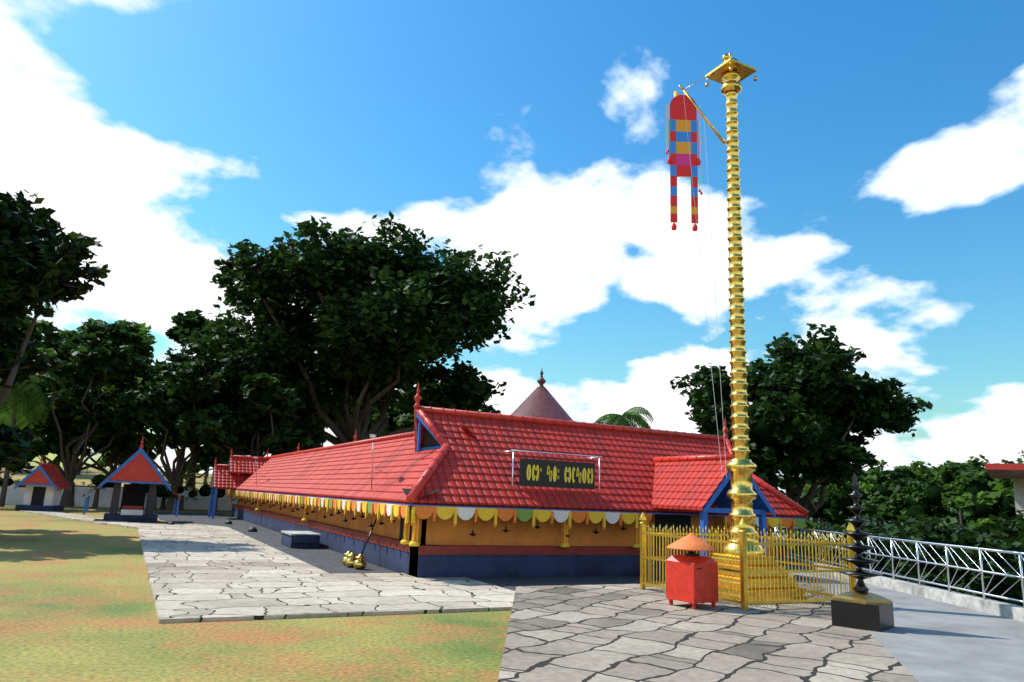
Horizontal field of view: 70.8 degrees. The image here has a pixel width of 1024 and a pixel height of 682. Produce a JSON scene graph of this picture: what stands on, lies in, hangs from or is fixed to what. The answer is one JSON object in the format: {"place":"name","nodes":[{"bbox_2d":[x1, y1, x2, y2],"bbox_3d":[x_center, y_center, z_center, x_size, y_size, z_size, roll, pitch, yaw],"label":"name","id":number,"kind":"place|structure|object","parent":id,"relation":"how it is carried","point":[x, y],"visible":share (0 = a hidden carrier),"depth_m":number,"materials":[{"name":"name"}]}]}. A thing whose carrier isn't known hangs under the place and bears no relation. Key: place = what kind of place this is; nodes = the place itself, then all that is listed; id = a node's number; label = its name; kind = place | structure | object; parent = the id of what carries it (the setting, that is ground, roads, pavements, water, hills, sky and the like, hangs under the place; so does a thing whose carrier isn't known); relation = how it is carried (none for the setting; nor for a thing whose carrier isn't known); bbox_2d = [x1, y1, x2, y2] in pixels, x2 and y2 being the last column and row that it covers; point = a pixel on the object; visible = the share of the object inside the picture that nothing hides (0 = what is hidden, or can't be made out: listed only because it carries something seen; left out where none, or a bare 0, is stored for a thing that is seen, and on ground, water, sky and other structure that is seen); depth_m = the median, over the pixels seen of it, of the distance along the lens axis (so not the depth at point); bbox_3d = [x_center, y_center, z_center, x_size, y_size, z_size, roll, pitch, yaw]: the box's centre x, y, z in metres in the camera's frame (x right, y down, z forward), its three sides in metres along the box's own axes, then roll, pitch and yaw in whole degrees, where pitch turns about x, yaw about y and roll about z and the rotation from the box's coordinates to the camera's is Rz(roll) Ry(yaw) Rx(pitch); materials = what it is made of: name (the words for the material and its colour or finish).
{"place":"outdoors","nodes":[
{"label":"outdoors","id":0,"kind":"place"},
{"bbox_2d":[20,511,126,522],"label":"stone path","id":1,"kind":"structure","parent":0,"point":[73,516],"depth_m":44.36,"materials":[{"name":"grey stone"}]},
{"bbox_2d":[77,374,491,484],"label":"forest","id":2,"kind":"object","parent":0,"point":[329,414],"depth_m":130.61,"materials":[{"name":"green plant"}]},
{"bbox_2d":[197,513,396,573],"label":"pavement","id":3,"kind":"structure","parent":0,"point":[325,560],"depth_m":27.11,"materials":[{"name":"grey concrete"}]},
{"bbox_2d":[168,520,257,531],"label":"stones","id":4,"kind":"object","parent":3,"relation":"on","point":[252,529],"visible":0.81,"depth_m":39.93,"materials":[{"name":"stone"}]},
{"bbox_2d":[281,531,321,547],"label":"stone block","id":5,"kind":"structure","parent":3,"relation":"on","point":[300,539],"depth_m":28.42,"materials":[{"name":"concrete"}]},
{"bbox_2d":[342,551,366,569],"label":"brass pots","id":6,"kind":"object","parent":3,"relation":"on","point":[349,560],"visible":1,"depth_m":21.96,"materials":[{"name":"gold metal"}]},
{"bbox_2d":[94,522,514,623],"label":"stone path","id":7,"kind":"structure","parent":0,"point":[202,573],"depth_m":17.23,"materials":[{"name":"grey stone"}]},
{"bbox_2d":[0,465,1002,681],"bbox_3d":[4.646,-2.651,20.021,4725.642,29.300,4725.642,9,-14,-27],"label":"ground","id":8,"kind":"structure","parent":0,"point":[76,601],"depth_m":11.71,"materials":[{"name":"green plant"}]},
{"bbox_2d":[0,378,52,428],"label":"tree","id":9,"kind":"object","parent":8,"relation":"on","point":[44,389],"visible":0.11,"depth_m":65.32,"materials":[{"name":"green plant"}]},
{"bbox_2d":[0,371,65,506],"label":"palm","id":10,"kind":"object","parent":8,"relation":"on","point":[26,395],"visible":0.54,"depth_m":57.24,"materials":[{"name":"green plant"}]},
{"bbox_2d":[14,457,70,511],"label":"white shrine","id":11,"kind":"object","parent":8,"relation":"on","point":[43,490],"visible":0.99,"depth_m":50.71,"materials":[{"name":"red tile"}]},
{"bbox_2d":[31,448,71,463],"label":"banana plant","id":12,"kind":"object","parent":8,"relation":"on","point":[54,460],"visible":0.18,"depth_m":63.95,"materials":[{"name":"green plant"}]},
{"bbox_2d":[0,189,110,475],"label":"tree","id":13,"kind":"object","parent":8,"relation":"on","point":[42,257],"visible":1,"depth_m":31.25,"materials":[{"name":"green plant"}]},
{"bbox_2d":[10,321,148,506],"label":"tree","id":14,"kind":"object","parent":8,"relation":"on","point":[96,352],"visible":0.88,"depth_m":61.93,"materials":[{"name":"green plant"}]},
{"bbox_2d":[3,304,165,439],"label":"tree","id":15,"kind":"object","parent":8,"relation":"on","point":[53,335],"visible":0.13,"depth_m":86.99,"materials":[{"name":"green plant"}]},
{"bbox_2d":[43,363,166,474],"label":"tree","id":16,"kind":"object","parent":8,"relation":"on","point":[110,459],"visible":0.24,"depth_m":67.08,"materials":[{"name":"green plant"}]},
{"bbox_2d":[0,469,225,511],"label":"trees","id":17,"kind":"object","parent":8,"relation":"on","point":[163,492],"depth_m":61.68,"materials":[{"name":"green plant"}]},
{"bbox_2d":[0,483,237,509],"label":"compound wall","id":18,"kind":"structure","parent":8,"relation":"on","point":[14,496],"depth_m":63.31,"materials":[{"name":"white paint"}]},
{"bbox_2d":[83,438,182,522],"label":"stone shrine","id":19,"kind":"object","parent":8,"relation":"on","point":[138,466],"visible":1,"depth_m":42.29,"materials":[{"name":"red tile"}]},
{"bbox_2d":[111,349,244,510],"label":"tree","id":20,"kind":"object","parent":8,"relation":"on","point":[162,395],"visible":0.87,"depth_m":61.11,"materials":[{"name":"green plant"}]},
{"bbox_2d":[160,449,213,486],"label":"banana plant","id":21,"kind":"object","parent":8,"relation":"on","point":[188,465],"visible":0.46,"depth_m":69.13,"materials":[{"name":"green plant"}]},
{"bbox_2d":[154,512,224,526],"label":"pavement","id":22,"kind":"structure","parent":8,"relation":"on","point":[189,517],"depth_m":48.40,"materials":[{"name":"grey concrete"}]},
{"bbox_2d":[165,309,238,489],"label":"tree","id":23,"kind":"object","parent":8,"relation":"on","point":[191,320],"visible":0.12,"depth_m":72.96,"materials":[{"name":"green plant"}]},
{"bbox_2d":[172,326,327,456],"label":"tree","id":24,"kind":"object","parent":8,"relation":"on","point":[271,404],"visible":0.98,"depth_m":61.88,"materials":[{"name":"green plant"}]},
{"bbox_2d":[195,366,330,472],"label":"tree","id":25,"kind":"object","parent":8,"relation":"on","point":[307,411],"visible":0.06,"depth_m":73.05,"materials":[{"name":"green plant"}]},
{"bbox_2d":[168,210,536,444],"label":"tree","id":26,"kind":"object","parent":8,"relation":"on","point":[387,318],"visible":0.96,"depth_m":67.63,"materials":[{"name":"green plant"}]},
{"bbox_2d":[360,386,427,437],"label":"tree","id":27,"kind":"object","parent":8,"relation":"on","point":[400,419],"visible":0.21,"depth_m":88.18,"materials":[{"name":"green plant"}]},
{"bbox_2d":[388,387,475,432],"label":"tree","id":28,"kind":"object","parent":8,"relation":"on","point":[467,406],"visible":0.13,"depth_m":73.88,"materials":[{"name":"green plant"}]},
{"bbox_2d":[208,383,808,579],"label":"temple","id":29,"kind":"structure","parent":8,"relation":"on","point":[441,457],"depth_m":23.31,"materials":[{"name":"red tile"}]},
{"bbox_2d":[253,434,387,488],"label":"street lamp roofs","id":30,"kind":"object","parent":29,"relation":"attached to","point":[372,435],"visible":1,"depth_m":23.28,"materials":[{"name":"metal"}]},
{"bbox_2d":[232,496,769,536],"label":"hanging lamps","id":31,"kind":"object","parent":29,"relation":"hanging from","point":[471,534],"visible":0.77,"depth_m":25.02,"materials":[{"name":"metal"}]},
{"bbox_2d":[225,490,805,548],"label":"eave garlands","id":32,"kind":"object","parent":29,"relation":"on","point":[443,513],"visible":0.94,"depth_m":21.93,"materials":[{"name":"fabric"}]},
{"bbox_2d":[498,450,601,490],"bbox_3d":[1.100,4.411,22.914,3.300,1.639,1.435,9,-14,-27],"label":"sign board","id":33,"kind":"object","parent":29,"relation":"attached to","point":[553,473],"visible":0.98,"depth_m":22.31,"materials":[{"name":"metal"}]},
{"bbox_2d":[512,369,572,420],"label":"conical roof","id":34,"kind":"structure","parent":8,"relation":"on","point":[539,401],"depth_m":32.72,"materials":[{"name":"orange metal"}]},
{"bbox_2d":[471,576,664,590],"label":"pavement","id":35,"kind":"structure","parent":8,"relation":"on","point":[510,583],"depth_m":20.75,"materials":[{"name":"grey concrete"}]},
{"bbox_2d":[595,407,655,428],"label":"palm","id":36,"kind":"object","parent":8,"relation":"on","point":[635,415],"visible":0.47,"depth_m":69.59,"materials":[{"name":"green plant"}]},
{"bbox_2d":[498,580,918,681],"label":"stone pavement","id":37,"kind":"structure","parent":8,"relation":"on","point":[602,633],"depth_m":10.96,"materials":[{"name":"grey stone"}]},
{"bbox_2d":[666,532,717,609],"bbox_3d":[3.725,4.724,14.935,1.040,1.470,1.040,9,-14,-27],"label":"donation box","id":38,"kind":"object","parent":37,"relation":"on","point":[691,577],"visible":1,"depth_m":14.67,"materials":[{"name":"red metal"}]},
{"bbox_2d":[679,52,808,600],"bbox_3d":[5.542,-1.009,18.112,2.241,14.160,1.960,9,-14,-27],"label":"flagpole","id":39,"kind":"object","parent":37,"relation":"on","point":[729,73],"visible":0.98,"depth_m":17.54,"materials":[{"name":"gold metal"}]},
{"bbox_2d":[666,91,702,230],"bbox_3d":[4.525,-4.777,18.999,0.957,3.990,0.166,2,-12,0],"label":"flag","id":40,"kind":"object","parent":39,"relation":"attached to","point":[680,158],"visible":1,"depth_m":19.04,"materials":[{"name":"multicoloured fabric"}]},
{"bbox_2d":[683,92,726,477],"bbox_3d":[4.873,-1.753,18.332,0.962,10.251,0.012,2,-12,0],"label":"flag rope","id":41,"kind":"object","parent":39,"relation":"attached to","point":[704,298],"visible":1,"depth_m":18.18,"materials":[{"name":"fabric"}]},
{"bbox_2d":[639,512,856,610],"bbox_3d":[5.414,5.035,16.871,3.430,1.820,3.430,9,-14,-27],"label":"golden fence","id":42,"kind":"object","parent":37,"relation":"on","point":[744,602],"visible":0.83,"depth_m":15.78,"materials":[{"name":"gold metal"}]},
{"bbox_2d":[670,323,932,529],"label":"tree","id":43,"kind":"object","parent":8,"relation":"on","point":[812,406],"visible":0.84,"depth_m":42.12,"materials":[{"name":"green plant"}]},
{"bbox_2d":[786,564,844,579],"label":"concrete walkway","id":44,"kind":"structure","parent":8,"relation":"on","point":[804,574],"depth_m":22.97,"materials":[{"name":"grey concrete"}]},
{"bbox_2d":[773,526,1023,621],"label":"river railing","id":45,"kind":"object","parent":44,"relation":"on","point":[999,608],"visible":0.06,"depth_m":17.49,"materials":[{"name":"metal"}]},
{"bbox_2d":[818,579,1023,681],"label":"concrete walkway","id":46,"kind":"structure","parent":8,"relation":"on","point":[926,640],"depth_m":11.99,"materials":[{"name":"grey concrete"}]},
{"bbox_2d":[831,473,893,631],"bbox_3d":[6.445,3.842,13.396,0.884,2.765,0.884,13,-16,-41],"label":"oil lamp","id":47,"kind":"object","parent":46,"relation":"on","point":[860,607],"visible":1,"depth_m":13.05,"materials":[{"name":"black metal"}]},
{"bbox_2d":[985,463,1023,517],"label":"building","id":48,"kind":"structure","parent":8,"relation":"on","point":[1015,472],"depth_m":27.15,"materials":[{"name":"red tile"}]},
{"bbox_2d":[0,0,1023,492],"label":"sky","id":49,"kind":"structure","parent":0,"point":[881,143],"materials":[{"name":"blue"}]},
{"bbox_2d":[767,448,1023,549],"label":"forest bank","id":50,"kind":"structure","parent":0,"point":[973,493],"depth_m":85.23,"materials":[{"name":"green plant"}]},
{"bbox_2d":[773,509,1023,606],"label":"bushes","id":51,"kind":"object","parent":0,"point":[934,529],"visible":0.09,"depth_m":23.44,"materials":[{"name":"green plant"}]}
]}

